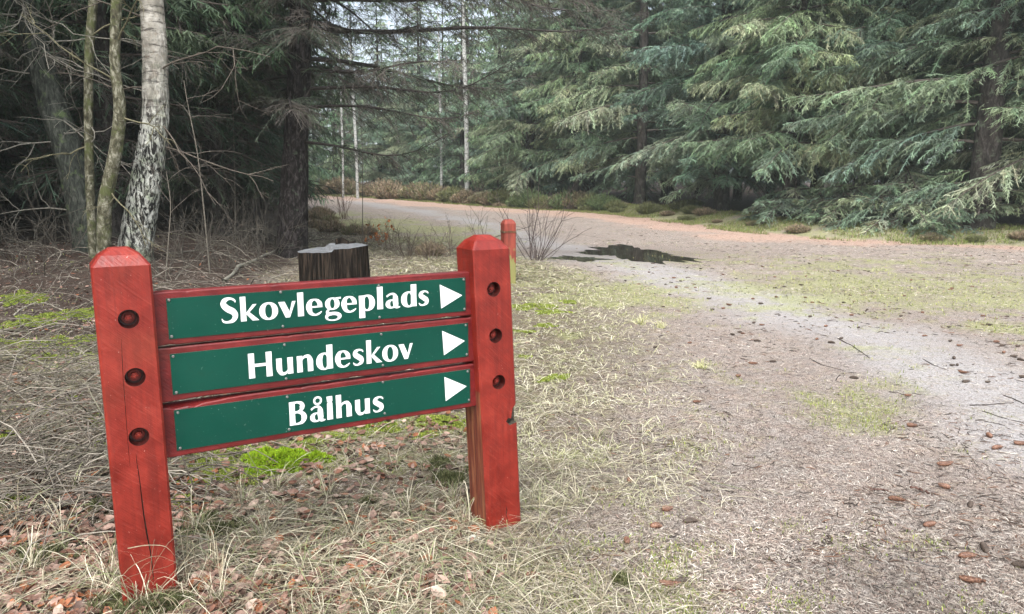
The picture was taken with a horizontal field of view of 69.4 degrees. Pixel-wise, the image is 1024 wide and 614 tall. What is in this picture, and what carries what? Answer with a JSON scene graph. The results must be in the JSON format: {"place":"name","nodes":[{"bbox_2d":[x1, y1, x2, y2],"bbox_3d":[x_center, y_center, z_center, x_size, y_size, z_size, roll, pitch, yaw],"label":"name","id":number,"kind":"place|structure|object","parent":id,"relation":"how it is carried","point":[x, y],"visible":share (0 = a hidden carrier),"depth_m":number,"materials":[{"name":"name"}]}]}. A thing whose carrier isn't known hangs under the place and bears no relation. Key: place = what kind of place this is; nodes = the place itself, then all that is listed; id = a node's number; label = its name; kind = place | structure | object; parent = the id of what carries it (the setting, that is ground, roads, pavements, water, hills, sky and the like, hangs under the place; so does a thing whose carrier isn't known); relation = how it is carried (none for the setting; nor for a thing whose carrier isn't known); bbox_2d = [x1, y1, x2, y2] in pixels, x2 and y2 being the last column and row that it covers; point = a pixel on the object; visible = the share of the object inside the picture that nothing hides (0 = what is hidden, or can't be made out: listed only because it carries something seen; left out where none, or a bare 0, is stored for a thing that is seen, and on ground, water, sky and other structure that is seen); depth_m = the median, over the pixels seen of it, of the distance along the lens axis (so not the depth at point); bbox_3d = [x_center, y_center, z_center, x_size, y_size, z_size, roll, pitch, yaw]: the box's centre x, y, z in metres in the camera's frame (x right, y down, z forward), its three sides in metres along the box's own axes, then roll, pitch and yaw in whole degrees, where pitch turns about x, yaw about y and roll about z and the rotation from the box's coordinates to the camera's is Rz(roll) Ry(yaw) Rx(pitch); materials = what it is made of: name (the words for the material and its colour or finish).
{"place":"outdoors","nodes":[
{"label":"outdoors","id":0,"kind":"place"},
{"bbox_2d":[0,215,821,613],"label":"dry grass","id":1,"kind":"structure","parent":0,"point":[256,533],"depth_m":2.46,"materials":[{"name":"beige plant"}]},
{"bbox_2d":[0,182,1023,613],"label":"ground","id":2,"kind":"structure","parent":0,"point":[424,216],"depth_m":4.70,"materials":[{"name":"brown plant"}]},
{"bbox_2d":[0,6,52,215],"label":"spruce tree","id":3,"kind":"object","parent":2,"relation":"on","point":[13,88],"visible":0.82,"depth_m":9.44,"materials":[{"name":"green plant"}]},
{"bbox_2d":[0,57,59,199],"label":"spruce tree","id":4,"kind":"object","parent":2,"relation":"on","point":[9,62],"visible":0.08,"depth_m":15.02,"materials":[{"name":"green plant"}]},
{"bbox_2d":[0,38,80,201],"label":"spruce tree","id":5,"kind":"object","parent":2,"relation":"on","point":[2,169],"visible":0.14,"depth_m":12.28,"materials":[{"name":"green plant"}]},
{"bbox_2d":[0,198,84,264],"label":"bare shrub","id":6,"kind":"object","parent":2,"relation":"on","point":[22,242],"visible":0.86,"depth_m":8.42,"materials":[{"name":"brown plant"}]},
{"bbox_2d":[0,186,114,275],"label":"bare shrub","id":7,"kind":"object","parent":2,"relation":"on","point":[43,256],"visible":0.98,"depth_m":7.76,"materials":[{"name":"brown plant"}]},
{"bbox_2d":[1,178,123,257],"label":"bare shrub","id":8,"kind":"object","parent":2,"relation":"on","point":[69,231],"visible":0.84,"depth_m":8.73,"materials":[{"name":"brown plant"}]},
{"bbox_2d":[0,4,126,216],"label":"spruce tree","id":9,"kind":"object","parent":2,"relation":"on","point":[5,102],"visible":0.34,"depth_m":10.89,"materials":[{"name":"green plant"}]},
{"bbox_2d":[0,3,130,219],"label":"spruce tree","id":10,"kind":"object","parent":2,"relation":"on","point":[5,202],"visible":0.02,"depth_m":13.90,"materials":[{"name":"green plant"}]},
{"bbox_2d":[18,0,139,257],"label":"mossy tree","id":11,"kind":"object","parent":2,"relation":"on","point":[88,147],"visible":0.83,"depth_m":8.53,"materials":[{"name":"green plant"}]},
{"bbox_2d":[1,0,176,256],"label":"mossy tree","id":12,"kind":"object","parent":2,"relation":"on","point":[106,197],"visible":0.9,"depth_m":7.94,"materials":[{"name":"green plant"}]},
{"bbox_2d":[0,0,205,252],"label":"leaning tree","id":13,"kind":"object","parent":2,"relation":"on","point":[59,126],"visible":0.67,"depth_m":9.00,"materials":[{"name":"grey plant"}]},
{"bbox_2d":[0,0,254,188],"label":"spruce tree","id":14,"kind":"object","parent":2,"relation":"on","point":[172,143],"visible":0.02,"depth_m":14.21,"materials":[{"name":"green plant"}]},
{"bbox_2d":[0,0,261,216],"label":"spruce tree","id":15,"kind":"object","parent":2,"relation":"on","point":[128,109],"visible":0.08,"depth_m":12.41,"materials":[{"name":"green plant"}]},
{"bbox_2d":[0,0,298,238],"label":"spruce tree","id":16,"kind":"object","parent":2,"relation":"on","point":[103,109],"visible":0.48,"depth_m":10.49,"materials":[{"name":"green plant"}]},
{"bbox_2d":[23,0,288,261],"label":"birch tree","id":17,"kind":"object","parent":2,"relation":"on","point":[155,85],"visible":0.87,"depth_m":8.28,"materials":[{"name":"white plant"}]},
{"bbox_2d":[115,157,217,278],"bbox_3d":[-3.643,-0.942,7.850,1.080,1.425,0.804,0,9,0],"label":"bare sapling","id":18,"kind":"object","parent":2,"relation":"on","point":[170,207],"visible":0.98,"depth_m":7.92,"materials":[{"name":"brown plant"}]},
{"bbox_2d":[1,0,352,235],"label":"spruce tree","id":19,"kind":"object","parent":2,"relation":"on","point":[216,183],"visible":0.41,"depth_m":12.60,"materials":[{"name":"green plant"}]},
{"bbox_2d":[119,184,257,267],"bbox_3d":[-3.616,-0.941,8.645,1.377,1.021,1.234,5,11,26],"label":"bare shrub","id":20,"kind":"object","parent":2,"relation":"on","point":[200,246],"visible":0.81,"depth_m":8.67,"materials":[{"name":"brown plant"}]},
{"bbox_2d":[105,169,277,278],"bbox_3d":[-3.693,-0.874,7.920,1.365,1.194,1.841,7,12,35],"label":"bare shrub","id":21,"kind":"object","parent":2,"relation":"on","point":[157,269],"visible":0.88,"depth_m":8.13,"materials":[{"name":"brown plant"}]},
{"bbox_2d":[157,196,236,256],"bbox_3d":[-3.928,-1.042,9.340,1.075,0.847,1.257,0,9,0],"label":"bare shrub","id":22,"kind":"object","parent":2,"relation":"on","point":[183,234],"visible":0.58,"depth_m":9.10,"materials":[{"name":"brown plant"}]},
{"bbox_2d":[159,179,242,248],"bbox_3d":[-4.451,-1.392,10.830,1.379,1.095,1.235,4,10,22],"label":"bare shrub","id":23,"kind":"object","parent":2,"relation":"on","point":[210,227],"visible":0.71,"depth_m":10.82,"materials":[{"name":"brown plant"}]},
{"bbox_2d":[165,75,241,273],"bbox_3d":[-3.487,-1.478,8.475,0.888,2.284,0.688,9,13,42],"label":"bare sapling","id":24,"kind":"object","parent":2,"relation":"on","point":[197,153],"visible":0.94,"depth_m":8.38,"materials":[{"name":"brown plant"}]},
{"bbox_2d":[139,195,270,273],"bbox_3d":[-3.477,-0.873,8.790,1.067,0.943,1.537,3,10,16],"label":"bare shrub","id":25,"kind":"object","parent":2,"relation":"on","point":[235,252],"visible":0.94,"depth_m":8.70,"materials":[{"name":"brown plant"}]},
{"bbox_2d":[217,181,280,250],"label":"bare shrub","id":26,"kind":"object","parent":2,"relation":"on","point":[252,224],"visible":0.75,"depth_m":11.68,"materials":[{"name":"brown plant"}]},
{"bbox_2d":[126,0,372,232],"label":"spruce tree","id":27,"kind":"object","parent":2,"relation":"on","point":[248,206],"visible":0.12,"depth_m":14.77,"materials":[{"name":"green plant"}]},
{"bbox_2d":[166,9,336,210],"bbox_3d":[-7.644,-11.838,18.303,5.567,19.376,5.390,5,11,28],"label":"spruce tree","id":28,"kind":"object","parent":2,"relation":"on","point":[253,137],"depth_m":19.72,"materials":[{"name":"green plant"}]},
{"bbox_2d":[208,173,310,267],"bbox_3d":[-3.337,-1.113,9.642,1.210,1.256,1.256,-6,11,-33],"label":"bare shrub","id":29,"kind":"object","parent":2,"relation":"on","point":[259,250],"visible":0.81,"depth_m":9.70,"materials":[{"name":"brown plant"}]},
{"bbox_2d":[0,241,531,613],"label":"dead leaves","id":30,"kind":"object","parent":2,"relation":"on","point":[76,595],"visible":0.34,"depth_m":2.40,"materials":[{"name":"brown plant"}]},
{"bbox_2d":[196,83,335,206],"bbox_3d":[-9.696,-11.233,28.295,5.600,14.842,5.734,0,9,0],"label":"spruce tree","id":31,"kind":"object","parent":2,"relation":"on","point":[315,170],"visible":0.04,"depth_m":29.64,"materials":[{"name":"green plant"}]},
{"bbox_2d":[164,2,374,220],"bbox_3d":[-6.357,-11.388,15.951,5.594,19.472,5.417,1,10,7],"label":"spruce tree","id":32,"kind":"object","parent":2,"relation":"on","point":[232,165],"visible":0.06,"depth_m":16.95,"materials":[{"name":"green plant"}]},
{"bbox_2d":[237,191,308,255],"bbox_3d":[-3.808,-1.315,11.649,1.392,1.078,0.746,0,9,0],"label":"bare shrub","id":33,"kind":"object","parent":2,"relation":"on","point":[273,234],"visible":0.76,"depth_m":11.69,"materials":[{"name":"brown plant"}]},
{"bbox_2d":[240,446,336,477],"bbox_3d":[-0.975,0.649,3.218,0.416,0.079,0.300,-3,10,-15],"label":"moss cushion","id":34,"kind":"object","parent":2,"relation":"on","point":[283,453],"visible":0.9,"depth_m":3.18,"materials":[{"name":"green plant"}]},
{"bbox_2d":[247,4,359,210],"bbox_3d":[-8.229,-11.959,22.835,5.087,18.286,5.254,8,12,40],"label":"spruce tree","id":35,"kind":"object","parent":2,"relation":"on","point":[313,158],"visible":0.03,"depth_m":24.16,"materials":[{"name":"green plant"}]},
{"bbox_2d":[89,234,520,600],"bbox_3d":[-0.542,0.477,2.357,1.294,1.385,0.130,-6,11,-30],"label":"trail signboard","id":36,"kind":"object","parent":2,"relation":"on","point":[144,377],"visible":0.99,"depth_m":2.19,"materials":[{"name":"red wood"}]},
{"bbox_2d":[308,205,336,218],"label":"heather bush","id":37,"kind":"object","parent":2,"relation":"on","point":[317,212],"visible":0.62,"depth_m":22.98,"materials":[{"name":"brown plant"}]},
{"bbox_2d":[315,218,345,232],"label":"heather bush","id":38,"kind":"object","parent":2,"relation":"on","point":[336,227],"visible":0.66,"depth_m":17.69,"materials":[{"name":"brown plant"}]},
{"bbox_2d":[298,238,369,327],"bbox_3d":[-1.546,-0.185,6.527,0.674,0.831,0.591,0,9,0],"label":"tree stump","id":39,"kind":"object","parent":2,"relation":"on","point":[341,258],"visible":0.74,"depth_m":6.27,"materials":[{"name":"brown wood"}]},
{"bbox_2d":[321,175,359,193],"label":"heather bush","id":40,"kind":"object","parent":2,"relation":"on","point":[336,183],"visible":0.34,"depth_m":50.05,"materials":[{"name":"brown plant"}]},
{"bbox_2d":[308,2,376,183],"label":"spruce tree","id":41,"kind":"object","parent":2,"relation":"on","point":[330,164],"visible":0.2,"depth_m":54.95,"materials":[{"name":"green plant"}]},
{"bbox_2d":[325,27,370,198],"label":"birch tree","id":42,"kind":"object","parent":2,"relation":"on","point":[356,165],"visible":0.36,"depth_m":42.93,"materials":[{"name":"white plant"}]},
{"bbox_2d":[324,2,373,176],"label":"spruce tree","id":43,"kind":"object","parent":2,"relation":"on","point":[358,137],"visible":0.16,"depth_m":59.69,"materials":[{"name":"green plant"}]},
{"bbox_2d":[332,45,365,196],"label":"birch tree","id":44,"kind":"object","parent":2,"relation":"on","point":[341,131],"visible":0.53,"depth_m":44.88,"materials":[{"name":"white plant"}]},
{"bbox_2d":[336,2,413,182],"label":"spruce tree","id":45,"kind":"object","parent":2,"relation":"on","point":[381,168],"visible":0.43,"depth_m":51.02,"materials":[{"name":"green plant"}]},
{"bbox_2d":[359,177,396,196],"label":"heather bush","id":46,"kind":"object","parent":2,"relation":"on","point":[367,187],"visible":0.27,"depth_m":46.12,"materials":[{"name":"brown plant"}]},
{"bbox_2d":[350,17,409,185],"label":"spruce tree","id":47,"kind":"object","parent":2,"relation":"on","point":[381,58],"visible":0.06,"depth_m":57.13,"materials":[{"name":"green plant"}]},
{"bbox_2d":[369,179,406,198],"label":"heather bush","id":48,"kind":"object","parent":2,"relation":"on","point":[388,188],"visible":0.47,"depth_m":42.36,"materials":[{"name":"brown plant"}]},
{"bbox_2d":[385,226,419,256],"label":"bare shrub","id":49,"kind":"object","parent":2,"relation":"on","point":[408,248],"visible":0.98,"depth_m":12.39,"materials":[{"name":"brown plant"}]},
{"bbox_2d":[396,181,425,198],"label":"heather bush","id":50,"kind":"object","parent":2,"relation":"on","point":[404,192],"visible":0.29,"depth_m":40.77,"materials":[{"name":"brown plant"}]},
{"bbox_2d":[391,2,439,181],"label":"spruce tree","id":51,"kind":"object","parent":2,"relation":"on","point":[421,49],"visible":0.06,"depth_m":55.02,"materials":[{"name":"green plant"}]},
{"bbox_2d":[372,2,469,183],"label":"spruce tree","id":52,"kind":"object","parent":2,"relation":"on","point":[413,146],"visible":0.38,"depth_m":46.50,"materials":[{"name":"green plant"}]},
{"bbox_2d":[195,0,649,258],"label":"spruce tree","id":53,"kind":"object","parent":2,"relation":"on","point":[300,32],"visible":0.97,"depth_m":11.50,"materials":[{"name":"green plant"}]},
{"bbox_2d":[408,181,444,200],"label":"heather bush","id":54,"kind":"object","parent":2,"relation":"on","point":[421,193],"visible":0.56,"depth_m":39.08,"materials":[{"name":"brown plant"}]},
{"bbox_2d":[413,240,446,255],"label":"heather bush","id":55,"kind":"object","parent":2,"relation":"on","point":[435,248],"visible":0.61,"depth_m":12.42,"materials":[{"name":"brown plant"}]},
{"bbox_2d":[422,11,459,187],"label":"birch tree","id":56,"kind":"object","parent":2,"relation":"on","point":[441,156],"visible":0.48,"depth_m":40.73,"materials":[{"name":"white plant"}]},
{"bbox_2d":[409,3,480,190],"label":"spruce tree","id":57,"kind":"object","parent":2,"relation":"on","point":[431,178],"visible":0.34,"depth_m":43.94,"materials":[{"name":"green plant"}]},
{"bbox_2d":[435,184,467,201],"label":"heather bush","id":58,"kind":"object","parent":2,"relation":"on","point":[445,194],"visible":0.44,"depth_m":36.70,"materials":[{"name":"green plant"}]},
{"bbox_2d":[418,0,495,188],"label":"spruce tree","id":59,"kind":"object","parent":2,"relation":"on","point":[460,148],"visible":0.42,"depth_m":40.19,"materials":[{"name":"green plant"}]},
{"bbox_2d":[450,188,476,202],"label":"heather bush","id":60,"kind":"object","parent":2,"relation":"on","point":[460,197],"visible":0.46,"depth_m":35.11,"materials":[{"name":"brown plant"}]},
{"bbox_2d":[440,0,492,189],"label":"birch tree","id":61,"kind":"object","parent":2,"relation":"on","point":[466,142],"visible":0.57,"depth_m":36.72,"materials":[{"name":"white plant"}]},
{"bbox_2d":[444,0,497,190],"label":"spruce tree","id":62,"kind":"object","parent":2,"relation":"on","point":[473,42],"visible":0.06,"depth_m":48.95,"materials":[{"name":"green plant"}]},
{"bbox_2d":[449,0,548,195],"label":"spruce tree","id":63,"kind":"object","parent":2,"relation":"on","point":[483,175],"visible":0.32,"depth_m":34.95,"materials":[{"name":"green plant"}]},
{"bbox_2d":[484,186,516,203],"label":"heather bush","id":64,"kind":"object","parent":2,"relation":"on","point":[502,197],"visible":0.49,"depth_m":32.35,"materials":[{"name":"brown plant"}]},
{"bbox_2d":[501,219,516,283],"bbox_3d":[-0.044,-0.529,9.010,0.167,1.075,0.167,-3,10,-18],"label":"trail post","id":65,"kind":"object","parent":2,"relation":"on","point":[508,233],"visible":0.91,"depth_m":8.90,"materials":[{"name":"red paint"}]},
{"bbox_2d":[469,0,553,190],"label":"spruce tree","id":66,"kind":"object","parent":2,"relation":"on","point":[476,128],"visible":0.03,"depth_m":38.21,"materials":[{"name":"green plant"}]},
{"bbox_2d":[0,202,1023,585],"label":"brushwood litter","id":67,"kind":"object","parent":2,"relation":"on","point":[84,456],"visible":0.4,"depth_m":3.53,"materials":[{"name":"brown plant"}]},
{"bbox_2d":[0,213,1023,613],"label":"moss cover","id":68,"kind":"object","parent":2,"relation":"on","point":[444,475],"visible":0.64,"depth_m":3.28,"materials":[{"name":"green plant"}]},
{"bbox_2d":[507,187,547,207],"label":"heather bush","id":69,"kind":"object","parent":2,"relation":"on","point":[519,200],"visible":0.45,"depth_m":30.34,"materials":[{"name":"green plant"}]},
{"bbox_2d":[462,0,594,196],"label":"spruce tree","id":70,"kind":"object","parent":2,"relation":"on","point":[496,138],"visible":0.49,"depth_m":31.39,"materials":[{"name":"green plant"}]},
{"bbox_2d":[488,168,587,260],"bbox_3d":[0.353,-1.484,11.832,1.749,1.505,1.864,0,9,0],"label":"bare shrub","id":71,"kind":"object","parent":2,"relation":"on","point":[535,250],"visible":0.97,"depth_m":11.68,"materials":[{"name":"brown plant"}]},
{"bbox_2d":[544,188,580,209],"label":"heather bush","id":72,"kind":"object","parent":2,"relation":"on","point":[559,203],"visible":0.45,"depth_m":28.92,"materials":[{"name":"green plant"}]},
{"bbox_2d":[513,0,636,194],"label":"spruce tree","id":73,"kind":"object","parent":2,"relation":"on","point":[579,69],"visible":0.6,"depth_m":29.30,"materials":[{"name":"green plant"}]},
{"bbox_2d":[562,190,590,209],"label":"heather bush","id":74,"kind":"object","parent":2,"relation":"on","point":[571,202],"visible":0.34,"depth_m":28.54,"materials":[{"name":"brown plant"}]},
{"bbox_2d":[503,0,656,194],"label":"spruce tree","id":75,"kind":"object","parent":2,"relation":"on","point":[588,185],"visible":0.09,"depth_m":32.50,"materials":[{"name":"green plant"}]},
{"bbox_2d":[551,255,612,261],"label":"puddle","id":76,"kind":"object","parent":2,"relation":"on","point":[582,259],"visible":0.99,"depth_m":11.99,"materials":[{"name":"grey liquid"}]},
{"bbox_2d":[584,191,621,210],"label":"heather bush","id":77,"kind":"object","parent":2,"relation":"on","point":[597,203],"visible":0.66,"depth_m":27.50,"materials":[{"name":"green plant"}]},
{"bbox_2d":[545,0,734,204],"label":"spruce tree","id":78,"kind":"object","parent":2,"relation":"on","point":[640,188],"visible":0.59,"depth_m":27.43,"materials":[{"name":"green plant"}]},
{"bbox_2d":[581,244,704,264],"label":"puddle","id":79,"kind":"object","parent":2,"relation":"on","point":[623,251],"visible":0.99,"depth_m":12.67,"materials":[{"name":"grey liquid"}]},
{"bbox_2d":[634,201,662,214],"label":"heather bush","id":80,"kind":"object","parent":2,"relation":"on","point":[650,207],"visible":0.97,"depth_m":24.89,"materials":[{"name":"green plant"}]},
{"bbox_2d":[616,0,711,200],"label":"spruce tree","id":81,"kind":"object","parent":2,"relation":"on","point":[665,187],"visible":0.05,"depth_m":30.86,"materials":[{"name":"green plant"}]},
{"bbox_2d":[629,2,721,196],"bbox_3d":[7.501,-13.932,32.734,5.617,18.480,5.152,1,10,6],"label":"spruce tree","id":82,"kind":"object","parent":2,"relation":"on","point":[670,189],"visible":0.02,"depth_m":33.69,"materials":[{"name":"green plant"}]},
{"bbox_2d":[678,0,763,200],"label":"spruce tree","id":83,"kind":"object","parent":2,"relation":"on","point":[737,196],"visible":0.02,"depth_m":29.73,"materials":[{"name":"green plant"}]},
{"bbox_2d":[609,0,836,210],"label":"spruce tree","id":84,"kind":"object","parent":2,"relation":"on","point":[699,117],"visible":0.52,"depth_m":22.93,"materials":[{"name":"green plant"}]},
{"bbox_2d":[445,221,1023,569],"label":"twig debris","id":85,"kind":"object","parent":2,"relation":"on","point":[876,525],"visible":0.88,"depth_m":3.05,"materials":[{"name":"brown plant"}]},
{"bbox_2d":[707,0,845,204],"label":"spruce tree","id":86,"kind":"object","parent":2,"relation":"on","point":[737,6],"visible":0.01,"depth_m":26.43,"materials":[{"name":"green plant"}]},
{"bbox_2d":[736,179,848,226],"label":"spruce tree","id":87,"kind":"object","parent":2,"relation":"on","point":[777,207],"visible":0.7,"depth_m":18.67,"materials":[{"name":"green plant"}]},
{"bbox_2d":[782,223,811,233],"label":"heather bush","id":88,"kind":"object","parent":2,"relation":"on","point":[795,228],"visible":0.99,"depth_m":17.23,"materials":[{"name":"brown plant"}]},
{"bbox_2d":[679,0,944,217],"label":"spruce tree","id":89,"kind":"object","parent":2,"relation":"on","point":[789,151],"visible":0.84,"depth_m":18.33,"materials":[{"name":"green plant"}]},
{"bbox_2d":[741,0,910,195],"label":"spruce tree","id":90,"kind":"object","parent":2,"relation":"on","point":[819,171],"visible":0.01,"depth_m":22.49,"materials":[{"name":"green plant"}]},
{"bbox_2d":[792,178,916,231],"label":"spruce tree","id":91,"kind":"object","parent":2,"relation":"on","point":[831,206],"visible":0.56,"depth_m":17.50,"materials":[{"name":"green plant"}]},
{"bbox_2d":[756,0,1023,214],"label":"spruce tree","id":92,"kind":"object","parent":2,"relation":"on","point":[884,28],"visible":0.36,"depth_m":17.29,"materials":[{"name":"green plant"}]},
{"bbox_2d":[817,174,982,241],"bbox_3d":[9.039,-2.193,16.927,3.791,1.689,3.682,-7,12,-36],"label":"spruce tree","id":93,"kind":"object","parent":2,"relation":"on","point":[876,198],"visible":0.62,"depth_m":16.41,"materials":[{"name":"green plant"}]},
{"bbox_2d":[781,0,1023,229],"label":"spruce tree","id":94,"kind":"object","parent":2,"relation":"on","point":[987,149],"visible":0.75,"depth_m":15.95,"materials":[{"name":"green plant"}]},
{"bbox_2d":[847,1,981,191],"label":"spruce tree","id":95,"kind":"object","parent":2,"relation":"on","point":[979,65],"visible":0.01,"depth_m":22.98,"materials":[{"name":"green plant"}]},
{"bbox_2d":[878,187,1023,233],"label":"spruce tree","id":96,"kind":"object","parent":2,"relation":"on","point":[1006,208],"visible":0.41,"depth_m":15.63,"materials":[{"name":"green plant"}]},
{"bbox_2d":[880,0,1023,220],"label":"spruce tree","id":97,"kind":"object","parent":2,"relation":"on","point":[1012,111],"visible":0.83,"depth_m":15.17,"materials":[{"name":"green plant"}]},
{"bbox_2d":[911,10,1023,203],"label":"spruce tree","id":98,"kind":"object","parent":2,"relation":"on","point":[968,131],"visible":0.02,"depth_m":20.19,"materials":[{"name":"green plant"}]},
{"bbox_2d":[309,0,958,181],"label":"sky","id":99,"kind":"structure","parent":0,"point":[356,4],"materials":[{"name":"white"}]},
{"bbox_2d":[315,194,1023,245],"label":"verge grass","id":100,"kind":"structure","parent":0,"point":[730,227],"depth_m":18.41,"materials":[{"name":"beige plant"}]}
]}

